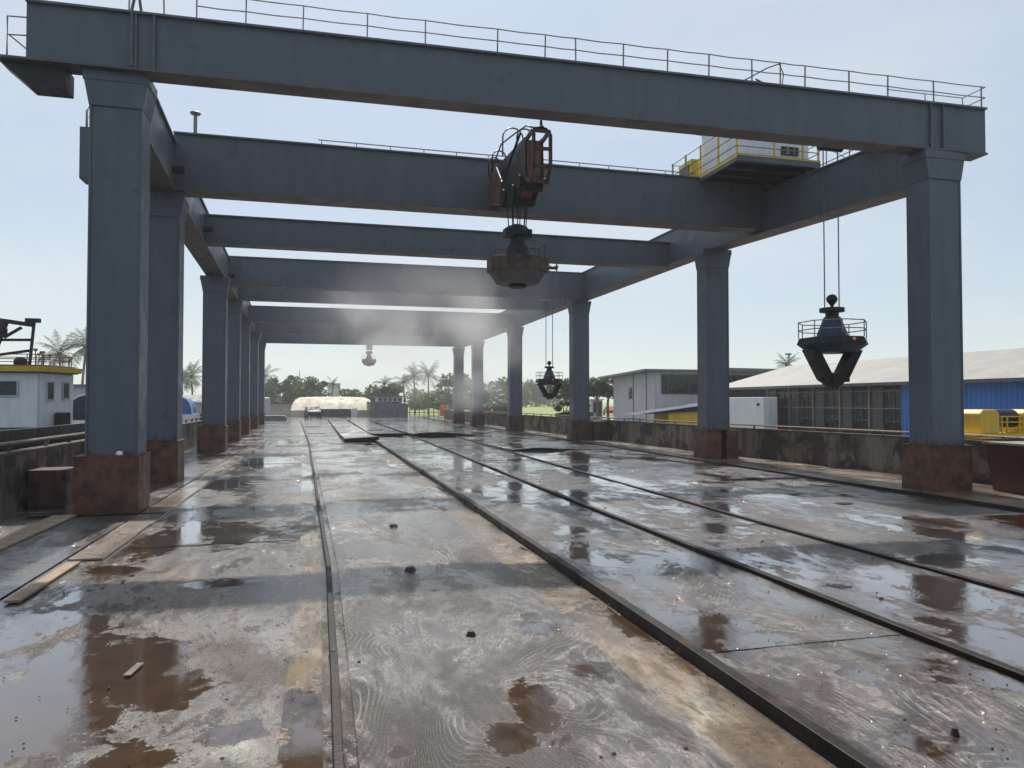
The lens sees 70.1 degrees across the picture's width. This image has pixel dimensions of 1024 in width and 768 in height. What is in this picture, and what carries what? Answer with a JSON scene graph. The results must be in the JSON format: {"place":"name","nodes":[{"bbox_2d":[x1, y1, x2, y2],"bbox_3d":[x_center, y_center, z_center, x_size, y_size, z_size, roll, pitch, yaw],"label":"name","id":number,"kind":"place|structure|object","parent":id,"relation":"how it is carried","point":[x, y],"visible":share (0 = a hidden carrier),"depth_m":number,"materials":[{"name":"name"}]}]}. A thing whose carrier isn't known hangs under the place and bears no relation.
{"place":"outdoors","nodes":[
{"label":"outdoors","id":0,"kind":"place"},
{"bbox_2d":[0,418,292,598],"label":"side floor","id":1,"kind":"structure","parent":0,"point":[23,562],"depth_m":12.56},
{"bbox_2d":[0,515,76,550],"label":"loose board","id":2,"kind":"object","parent":1,"relation":"on","point":[19,535],"visible":1,"depth_m":12.17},
{"bbox_2d":[27,467,72,508],"bbox_3d":[-9.635,2.165,15.331,0.710,0.780,0.750,0,-1,-15],"label":"rusty block","id":3,"kind":"object","parent":1,"relation":"on","point":[50,487],"depth_m":14.99,"materials":[{"name":"metal"}]},
{"bbox_2d":[72,68,156,514],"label":"steel column","id":4,"kind":"structure","parent":1,"relation":"on","point":[106,480],"depth_m":14.37,"materials":[{"name":"metal"}]},
{"bbox_2d":[0,0,987,161],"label":"cross beam","id":5,"kind":"structure","parent":4,"relation":"on","point":[65,42],"depth_m":15.68,"materials":[{"name":"metal"}]},
{"bbox_2d":[128,0,985,106],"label":"beam railing","id":6,"kind":"object","parent":5,"relation":"on","point":[709,65],"visible":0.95,"depth_m":16.36,"materials":[{"name":"metal"}]},
{"bbox_2d":[146,190,189,482],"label":"steel column","id":7,"kind":"structure","parent":1,"relation":"on","point":[168,210],"depth_m":19.83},
{"bbox_2d":[197,275,230,451],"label":"steel column","id":8,"kind":"structure","parent":1,"relation":"on","point":[212,432],"depth_m":31.90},
{"bbox_2d":[150,97,262,341],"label":"runway beam","id":9,"kind":"structure","parent":8,"relation":"on","point":[212,261],"depth_m":23.55,"materials":[{"name":"metal"}]},
{"bbox_2d":[262,333,458,346],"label":"cross beam","id":10,"kind":"structure","parent":9,"relation":"attached to","point":[354,340],"depth_m":70.97,"materials":[{"name":"metal"}]},
{"bbox_2d":[255,322,480,337],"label":"cross beam","id":11,"kind":"structure","parent":9,"relation":"attached to","point":[338,329],"depth_m":61.29,"materials":[{"name":"metal"}]},
{"bbox_2d":[249,305,506,328],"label":"cross beam","id":12,"kind":"structure","parent":9,"relation":"attached to","point":[310,315],"depth_m":53.09,"materials":[{"name":"metal"}]},
{"bbox_2d":[238,287,546,310],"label":"cross beam","id":13,"kind":"structure","parent":9,"relation":"attached to","point":[355,298],"depth_m":43.64,"materials":[{"name":"metal"}]},
{"bbox_2d":[229,256,584,299],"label":"cross beam","id":14,"kind":"structure","parent":9,"relation":"attached to","point":[288,273],"depth_m":37.25,"materials":[{"name":"metal"}]},
{"bbox_2d":[79,126,762,233],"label":"cross beam","id":15,"kind":"structure","parent":9,"relation":"attached to","point":[223,167],"depth_m":21.69,"materials":[{"name":"metal"}]},
{"bbox_2d":[318,139,696,175],"bbox_3d":[2.083,-6.881,22.901,15.793,0.157,0.033,0,-1,-15],"label":"rail","id":16,"kind":"object","parent":15,"relation":"on","point":[321,140],"visible":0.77,"depth_m":22.09,"materials":[{"name":"metal"}]},
{"bbox_2d":[488,120,551,209],"bbox_3d":[0.028,-5.739,19.787,0.811,2.161,4.825,0,-1,-15],"label":"jib hoist","id":17,"kind":"object","parent":15,"relation":"attached to","point":[518,179],"visible":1,"depth_m":18.65,"materials":[{"name":"brown paint"}]},
{"bbox_2d":[487,198,547,288],"bbox_3d":[0.146,-3.832,19.785,1.567,2.474,1.404,0,-1,-15],"label":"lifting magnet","id":18,"kind":"object","parent":17,"relation":"hanging from","point":[516,265],"visible":0.95,"depth_m":19.39,"materials":[{"name":"metal"}]},
{"bbox_2d":[204,214,669,268],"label":"cross beam","id":19,"kind":"structure","parent":9,"relation":"attached to","point":[235,231],"depth_m":28.05,"materials":[{"name":"metal"}]},
{"bbox_2d":[227,300,243,440],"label":"steel column","id":20,"kind":"structure","parent":1,"relation":"on","point":[235,308],"depth_m":40.57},
{"bbox_2d":[240,318,251,433],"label":"steel column","id":21,"kind":"structure","parent":1,"relation":"on","point":[246,323],"depth_m":49.21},
{"bbox_2d":[250,333,259,428],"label":"steel column","id":22,"kind":"structure","parent":1,"relation":"on","point":[254,369],"depth_m":59.76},
{"bbox_2d":[258,342,265,424],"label":"steel column","id":23,"kind":"structure","parent":1,"relation":"on","point":[261,391],"depth_m":69.39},
{"bbox_2d":[270,402,292,415],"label":"cream shed","id":24,"kind":"structure","parent":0,"point":[280,408],"depth_m":111.76,"materials":[{"name":"concrete"}]},
{"bbox_2d":[286,416,437,417],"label":"yard ground","id":25,"kind":"structure","parent":0,"point":[354,417],"depth_m":103.09,"materials":[{"name":"concrete"}]},
{"bbox_2d":[290,397,370,416],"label":"cream canopy","id":26,"kind":"object","parent":25,"relation":"on","point":[343,406],"visible":0.87,"depth_m":108.99,"materials":[{"name":"fabric"}]},
{"bbox_2d":[367,396,407,416],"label":"grey barge","id":27,"kind":"object","parent":25,"relation":"on","point":[378,407],"visible":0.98,"depth_m":104.22,"materials":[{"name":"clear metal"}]},
{"bbox_2d":[405,402,613,416],"bbox_3d":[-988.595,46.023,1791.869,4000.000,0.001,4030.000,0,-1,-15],"label":"ground","id":28,"kind":"structure","parent":0,"point":[546,409],"depth_m":187.89,"materials":[{"name":"green plant"}]},
{"bbox_2d":[37,329,81,368],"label":"palm tree","id":29,"kind":"object","parent":28,"relation":"on","point":[59,352],"visible":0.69,"depth_m":91.73,"materials":[{"name":"green plant"}]},
{"bbox_2d":[63,328,85,383],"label":"palm tree","id":30,"kind":"object","parent":28,"relation":"on","point":[83,349],"visible":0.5,"depth_m":83.97,"materials":[{"name":"green plant"}]},
{"bbox_2d":[273,378,294,401],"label":"broadleaf tree","id":31,"kind":"object","parent":28,"relation":"on","point":[287,395],"visible":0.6,"depth_m":180.45,"materials":[{"name":"green plant"}]},
{"bbox_2d":[290,375,319,397],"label":"broadleaf tree","id":32,"kind":"object","parent":28,"relation":"on","point":[296,388],"visible":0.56,"depth_m":176.58,"materials":[{"name":"green plant"}]},
{"bbox_2d":[302,381,330,396],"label":"broadleaf tree","id":33,"kind":"object","parent":28,"relation":"on","point":[312,392],"visible":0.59,"depth_m":175.32,"materials":[{"name":"green plant"}]},
{"bbox_2d":[405,388,435,409],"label":"broadleaf tree","id":34,"kind":"object","parent":28,"relation":"on","point":[410,401],"visible":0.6,"depth_m":198.64,"materials":[{"name":"green plant"}]},
{"bbox_2d":[413,360,441,414],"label":"palm tree","id":35,"kind":"object","parent":28,"relation":"on","point":[427,373],"visible":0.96,"depth_m":125.87,"materials":[{"name":"green plant"}]},
{"bbox_2d":[420,388,452,409],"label":"broadleaf tree","id":36,"kind":"object","parent":28,"relation":"on","point":[435,400],"visible":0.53,"depth_m":168.37,"materials":[{"name":"green plant"}]},
{"bbox_2d":[434,373,470,409],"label":"broadleaf tree","id":37,"kind":"object","parent":28,"relation":"on","point":[446,382],"visible":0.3,"depth_m":116.87,"materials":[{"name":"green plant"}]},
{"bbox_2d":[464,376,506,406],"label":"broadleaf tree","id":38,"kind":"object","parent":28,"relation":"on","point":[488,388],"visible":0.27,"depth_m":102.92,"materials":[{"name":"green plant"}]},
{"bbox_2d":[522,379,549,406],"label":"broadleaf tree","id":39,"kind":"object","parent":28,"relation":"on","point":[536,395],"visible":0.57,"depth_m":317.30,"materials":[{"name":"green plant"}]},
{"bbox_2d":[0,417,1023,767],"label":"yard floor","id":40,"kind":"structure","parent":0,"point":[62,667],"depth_m":6.93,"materials":[{"name":"concrete"}]},
{"bbox_2d":[4,561,80,602],"bbox_3d":[-5.674,2.388,8.895,0.160,0.030,2.000,0,-1,-14],"label":"loose board","id":41,"kind":"object","parent":40,"relation":"on","point":[34,587],"visible":1,"depth_m":8.68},
{"bbox_2d":[0,420,201,518],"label":"wall","id":42,"kind":"structure","parent":40,"relation":"on","point":[16,465],"depth_m":14.89,"materials":[{"name":"concrete"}]},
{"bbox_2d":[0,417,201,451],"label":"pipe rail","id":43,"kind":"object","parent":42,"relation":"on","point":[10,445],"visible":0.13,"depth_m":16.18,"materials":[{"name":"metal"}]},
{"bbox_2d":[68,438,269,560],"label":"edging kerb","id":44,"kind":"structure","parent":40,"relation":"on","point":[109,544],"depth_m":13.67,"materials":[{"name":"beige concrete"}]},
{"bbox_2d":[276,430,322,767],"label":"deck strip","id":45,"kind":"object","parent":40,"relation":"on","point":[301,740],"visible":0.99,"depth_m":6.15,"materials":[{"name":"metal"}]},
{"bbox_2d":[300,421,343,767],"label":"crane rail","id":46,"kind":"object","parent":40,"relation":"on","point":[337,746],"visible":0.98,"depth_m":6.03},
{"bbox_2d":[312,443,369,450],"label":"deck plate","id":47,"kind":"object","parent":40,"relation":"on","point":[337,446],"visible":0.95,"depth_m":34.73,"materials":[{"name":"metal"}]},
{"bbox_2d":[313,450,383,462],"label":"deck plate","id":48,"kind":"object","parent":40,"relation":"on","point":[344,456],"visible":0.95,"depth_m":28.81,"materials":[{"name":"metal"}]},
{"bbox_2d":[328,419,378,441],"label":"steel sheet","id":49,"kind":"object","parent":40,"relation":"on","point":[346,431],"visible":0.98,"depth_m":48.36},
{"bbox_2d":[316,462,404,480],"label":"deck plate","id":50,"kind":"object","parent":40,"relation":"on","point":[344,471],"visible":0.97,"depth_m":22.59,"materials":[{"name":"metal"}]},
{"bbox_2d":[348,419,406,435],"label":"steel sheet","id":51,"kind":"object","parent":40,"relation":"on","point":[371,428],"visible":0.94,"depth_m":55.21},
{"bbox_2d":[320,479,441,515],"bbox_3d":[-3.280,2.601,17.071,2.346,0.070,6.176,0,-1,-15],"label":"deck plate","id":52,"kind":"object","parent":40,"relation":"on","point":[369,497],"visible":0.95,"depth_m":16.33,"materials":[{"name":"metal"}]},
{"bbox_2d":[377,436,428,443],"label":"deck plate","id":53,"kind":"object","parent":40,"relation":"on","point":[397,440],"visible":0.71,"depth_m":40.18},
{"bbox_2d":[384,444,454,455],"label":"deck plate","id":54,"kind":"object","parent":40,"relation":"on","point":[413,449],"visible":0.81,"depth_m":32.57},
{"bbox_2d":[368,419,473,436],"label":"steel sheet","id":55,"kind":"object","parent":40,"relation":"on","point":[411,429],"visible":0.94,"depth_m":54.80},
{"bbox_2d":[327,511,528,603],"bbox_3d":[-1.641,2.453,11.145,2.233,0.067,6.076,0,-1,-15],"label":"deck plate","id":56,"kind":"object","parent":40,"relation":"on","point":[375,546],"visible":0.96,"depth_m":10.06,"materials":[{"name":"metal"}]},
{"bbox_2d":[418,437,483,445],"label":"deck plate","id":57,"kind":"object","parent":40,"relation":"on","point":[447,441],"visible":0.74,"depth_m":39.17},
{"bbox_2d":[403,455,501,474],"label":"deck plate","id":58,"kind":"object","parent":40,"relation":"on","point":[444,464],"visible":0.73,"depth_m":24.39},
{"bbox_2d":[441,446,532,460],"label":"deck plate","id":59,"kind":"object","parent":40,"relation":"on","point":[480,453],"visible":0.74,"depth_m":30.12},
{"bbox_2d":[1,461,1016,767],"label":"grit","id":60,"kind":"object","parent":40,"relation":"on","point":[597,605],"visible":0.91,"depth_m":7.05,"materials":[{"name":"gravel"}]},
{"bbox_2d":[434,474,596,516],"bbox_3d":[-0.291,2.580,17.547,2.063,0.066,7.776,0,-1,-15],"label":"deck plate","id":61,"kind":"object","parent":40,"relation":"on","point":[515,497],"visible":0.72,"depth_m":16.39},
{"bbox_2d":[342,587,734,767],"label":"deck plate","id":62,"kind":"object","parent":40,"relation":"on","point":[439,689],"visible":1,"depth_m":5.38,"materials":[{"name":"metal"}]},
{"bbox_2d":[458,435,619,451],"bbox_3d":[0.771,3.096,38.863,5.100,0.277,13.500,0,-1,-15],"label":"steel sheet","id":63,"kind":"object","parent":40,"relation":"on","point":[527,443],"visible":0.88,"depth_m":36.59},
{"bbox_2d":[479,460,610,483],"bbox_3d":[0.705,2.712,22.875,2.270,0.072,7.976,0,-1,-15],"label":"deck plate","id":64,"kind":"object","parent":40,"relation":"on","point":[538,472],"visible":0.72,"depth_m":21.97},
{"bbox_2d":[516,451,648,468],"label":"deck plate","id":65,"kind":"object","parent":40,"relation":"on","point":[573,460],"visible":0.74,"depth_m":26.72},
{"bbox_2d":[363,442,832,767],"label":"deck strip","id":66,"kind":"object","parent":40,"relation":"on","point":[738,734],"visible":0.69,"depth_m":6.15,"materials":[{"name":"metal"}]},
{"bbox_2d":[564,449,668,457],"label":"deck plate","id":67,"kind":"object","parent":40,"relation":"on","point":[620,453],"visible":0.61,"depth_m":30.40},
{"bbox_2d":[372,440,884,767],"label":"crane rail","id":68,"kind":"object","parent":40,"relation":"on","point":[831,747],"visible":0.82,"depth_m":5.94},
{"bbox_2d":[538,482,759,529],"bbox_3d":[2.503,2.527,15.698,2.158,0.066,6.776,0,-1,-15],"label":"deck plate","id":69,"kind":"object","parent":40,"relation":"on","point":[650,510],"visible":0.76,"depth_m":14.68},
{"bbox_2d":[577,467,795,500],"bbox_3d":[4.214,2.646,19.766,2.920,0.068,7.776,0,-1,-15],"label":"deck plate","id":70,"kind":"object","parent":40,"relation":"on","point":[688,487],"visible":0.74,"depth_m":18.86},
{"bbox_2d":[499,513,901,652],"bbox_3d":[1.641,2.399,10.096,2.000,0.060,7.576,0,-1,-15],"label":"deck plate","id":71,"kind":"object","parent":40,"relation":"on","point":[700,612],"visible":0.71,"depth_m":8.23,"materials":[{"name":"metal"}]},
{"bbox_2d":[604,457,798,480],"bbox_3d":[5.856,2.766,24.332,2.860,0.066,7.776,0,-1,-15],"label":"deck plate","id":72,"kind":"object","parent":40,"relation":"on","point":[719,472],"visible":0.93,"depth_m":23.17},
{"bbox_2d":[444,410,991,484],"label":"wall","id":73,"kind":"structure","parent":40,"relation":"on","point":[875,452],"depth_m":26.16,"materials":[{"name":"concrete"}]},
{"bbox_2d":[449,409,1023,440],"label":"pipe rail","id":74,"kind":"object","parent":73,"relation":"on","point":[972,435],"visible":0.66,"depth_m":25.35,"materials":[{"name":"metal"}]},
{"bbox_2d":[414,437,1023,681],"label":"crane rail","id":75,"kind":"object","parent":40,"relation":"on","point":[976,657],"visible":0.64,"depth_m":7.92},
{"bbox_2d":[422,417,1023,512],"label":"walk kerb","id":76,"kind":"structure","parent":40,"relation":"on","point":[971,502],"depth_m":19.40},
{"bbox_2d":[426,417,1023,507],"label":"side walk","id":77,"kind":"structure","parent":40,"relation":"on","point":[984,493],"depth_m":22.21,"materials":[{"name":"beige concrete"}]},
{"bbox_2d":[452,348,464,422],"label":"steel column","id":78,"kind":"structure","parent":77,"relation":"on","point":[458,414],"depth_m":74.74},
{"bbox_2d":[470,341,484,425],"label":"steel column","id":79,"kind":"structure","parent":77,"relation":"on","point":[477,416],"depth_m":66.26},
{"bbox_2d":[506,326,523,431],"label":"steel column","id":80,"kind":"structure","parent":77,"relation":"on","point":[514,419],"depth_m":54.02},
{"bbox_2d":[567,300,591,439],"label":"steel column","id":81,"kind":"structure","parent":77,"relation":"on","point":[579,424],"depth_m":41.12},
{"bbox_2d":[592,421,607,439],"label":"rusty block","id":82,"kind":"object","parent":77,"relation":"on","point":[599,430],"depth_m":41.02,"materials":[{"name":"metal"}]},
{"bbox_2d":[693,248,738,458],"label":"steel column","id":83,"kind":"structure","parent":77,"relation":"on","point":[715,436],"depth_m":27.69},
{"bbox_2d":[454,151,907,347],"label":"runway beam","id":84,"kind":"structure","parent":83,"relation":"on","point":[867,180],"depth_m":23.23,"materials":[{"name":"metal"}]},
{"bbox_2d":[672,135,820,190],"bbox_3d":[7.582,-7.411,24.201,2.916,2.100,4.212,0,-1,-15],"label":"operator cab","id":85,"kind":"object","parent":84,"relation":"on","point":[764,165],"visible":0.48,"depth_m":22.90,"materials":[{"name":"metal"}]},
{"bbox_2d":[816,147,843,152],"bbox_3d":[8.949,-6.365,19.583,2.057,0.318,0.440,0,-1,-15],"label":"hoist bracket","id":86,"kind":"object","parent":84,"relation":"attached to","point":[830,149],"visible":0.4,"depth_m":19.41,"materials":[{"name":"metal"}]},
{"bbox_2d":[797,150,867,387],"bbox_3d":[8.495,-3.089,19.348,1.677,6.379,1.746,0,-1,-15],"label":"clam grab","id":87,"kind":"object","parent":86,"relation":"hanging from","point":[833,336],"visible":1,"depth_m":19.10,"materials":[{"name":"blue paint"}]},
{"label":"hoist bracket","id":88,"kind":"object","parent":84,"relation":"attached to","visible":0},
{"bbox_2d":[535,300,562,398],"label":"clam grab","id":89,"kind":"object","parent":88,"relation":"hanging from","point":[549,377],"visible":0.99,"depth_m":42.79,"materials":[{"name":"blue paint"}]},
{"bbox_2d":[900,149,972,491],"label":"steel column","id":90,"kind":"structure","parent":77,"relation":"on","point":[936,453],"depth_m":17.79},
{"bbox_2d":[982,441,1023,494],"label":"steel skip","id":91,"kind":"object","parent":77,"relation":"on","point":[1006,462],"visible":1,"depth_m":17.24,"materials":[{"name":"red paint"}]},
{"bbox_2d":[455,436,1023,596],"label":"crane rail","id":92,"kind":"object","parent":40,"relation":"on","point":[1020,593],"visible":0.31,"depth_m":11.06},
{"bbox_2d":[657,525,1023,669],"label":"deck plate","id":93,"kind":"object","parent":40,"relation":"on","point":[922,600],"visible":0.78,"depth_m":8.39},
{"bbox_2d":[692,497,1023,588],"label":"deck plate","id":94,"kind":"object","parent":40,"relation":"on","point":[992,559],"visible":0.77,"depth_m":11.64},
{"bbox_2d":[709,635,1023,767],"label":"deck plate","id":95,"kind":"object","parent":40,"relation":"on","point":[924,701],"visible":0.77,"depth_m":5.24,"materials":[{"name":"metal"}]},
{"bbox_2d":[912,514,1023,541],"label":"deck plate","id":96,"kind":"object","parent":40,"relation":"on","point":[1009,526],"visible":0.68,"depth_m":12.89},
{"bbox_2d":[0,0,1023,401],"label":"sky","id":97,"kind":"structure","parent":0,"point":[776,283],"materials":[{"name":"blue"}]},
{"bbox_2d":[597,369,772,421],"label":"grey building","id":98,"kind":"structure","parent":0,"point":[642,390],"depth_m":69.38,"materials":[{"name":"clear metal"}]},
{"bbox_2d":[661,374,755,393],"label":"window","id":99,"kind":"structure","parent":98,"relation":"in","point":[670,383],"depth_m":68.10,"materials":[{"name":"grey glass"}]},
{"bbox_2d":[729,348,1023,435],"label":"long shed","id":100,"kind":"structure","parent":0,"point":[872,394],"depth_m":47.61,"materials":[{"name":"metal"}]},
{"bbox_2d":[801,391,811,420],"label":"window","id":101,"kind":"structure","parent":100,"relation":"in","point":[806,398],"depth_m":53.01,"materials":[{"name":"grey glass"}]},
{"bbox_2d":[826,390,838,421],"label":"window","id":102,"kind":"structure","parent":100,"relation":"in","point":[832,398],"depth_m":50.31,"materials":[{"name":"grey glass"}]},
{"bbox_2d":[854,389,867,422],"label":"window","id":103,"kind":"structure","parent":100,"relation":"in","point":[860,398],"depth_m":47.55,"materials":[{"name":"grey glass"}]},
{"bbox_2d":[886,389,901,424],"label":"window","id":104,"kind":"structure","parent":100,"relation":"in","point":[893,398],"depth_m":44.89,"materials":[{"name":"grey glass"}]},
{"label":"yard ground","id":105,"kind":"structure","parent":0,"visible":0},
{"bbox_2d":[589,376,612,418],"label":"broadleaf tree","id":106,"kind":"object","parent":105,"relation":"on","point":[598,388],"visible":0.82,"depth_m":91.14,"materials":[{"name":"green plant"}]},
{"bbox_2d":[625,403,697,424],"bbox_3d":[8.432,2.047,38.724,4.750,2.200,2.000,0,-1,-15],"label":"yellow barge box","id":107,"kind":"object","parent":105,"relation":"on","point":[688,412],"visible":0.28,"depth_m":37.99,"materials":[{"name":"paint"}]},
{"bbox_2d":[729,397,777,428],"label":"white container","id":108,"kind":"object","parent":105,"relation":"on","point":[755,410],"visible":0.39,"depth_m":55.68,"materials":[{"name":"metal"}]},
{"bbox_2d":[964,409,1023,440],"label":"yellow winch","id":109,"kind":"object","parent":105,"relation":"on","point":[1008,422],"visible":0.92,"depth_m":20.84,"materials":[{"name":"paint"}]},
{"label":"water","id":110,"kind":"structure","parent":0,"visible":0},
{"bbox_2d":[0,318,84,451],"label":"work boat","id":111,"kind":"object","parent":110,"relation":"on","point":[36,400],"visible":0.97,"depth_m":27.94,"materials":[{"name":"white paint"}]},
{"bbox_2d":[73,394,84,419],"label":"canopy boat","id":112,"kind":"object","parent":110,"relation":"on","point":[78,407],"visible":0.15,"depth_m":41.88,"materials":[{"name":"blue fabric"}]},
{"bbox_2d":[182,397,199,422],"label":"canopy boat","id":113,"kind":"object","parent":110,"relation":"on","point":[189,409],"visible":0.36,"depth_m":62.17,"materials":[{"name":"blue fabric"}]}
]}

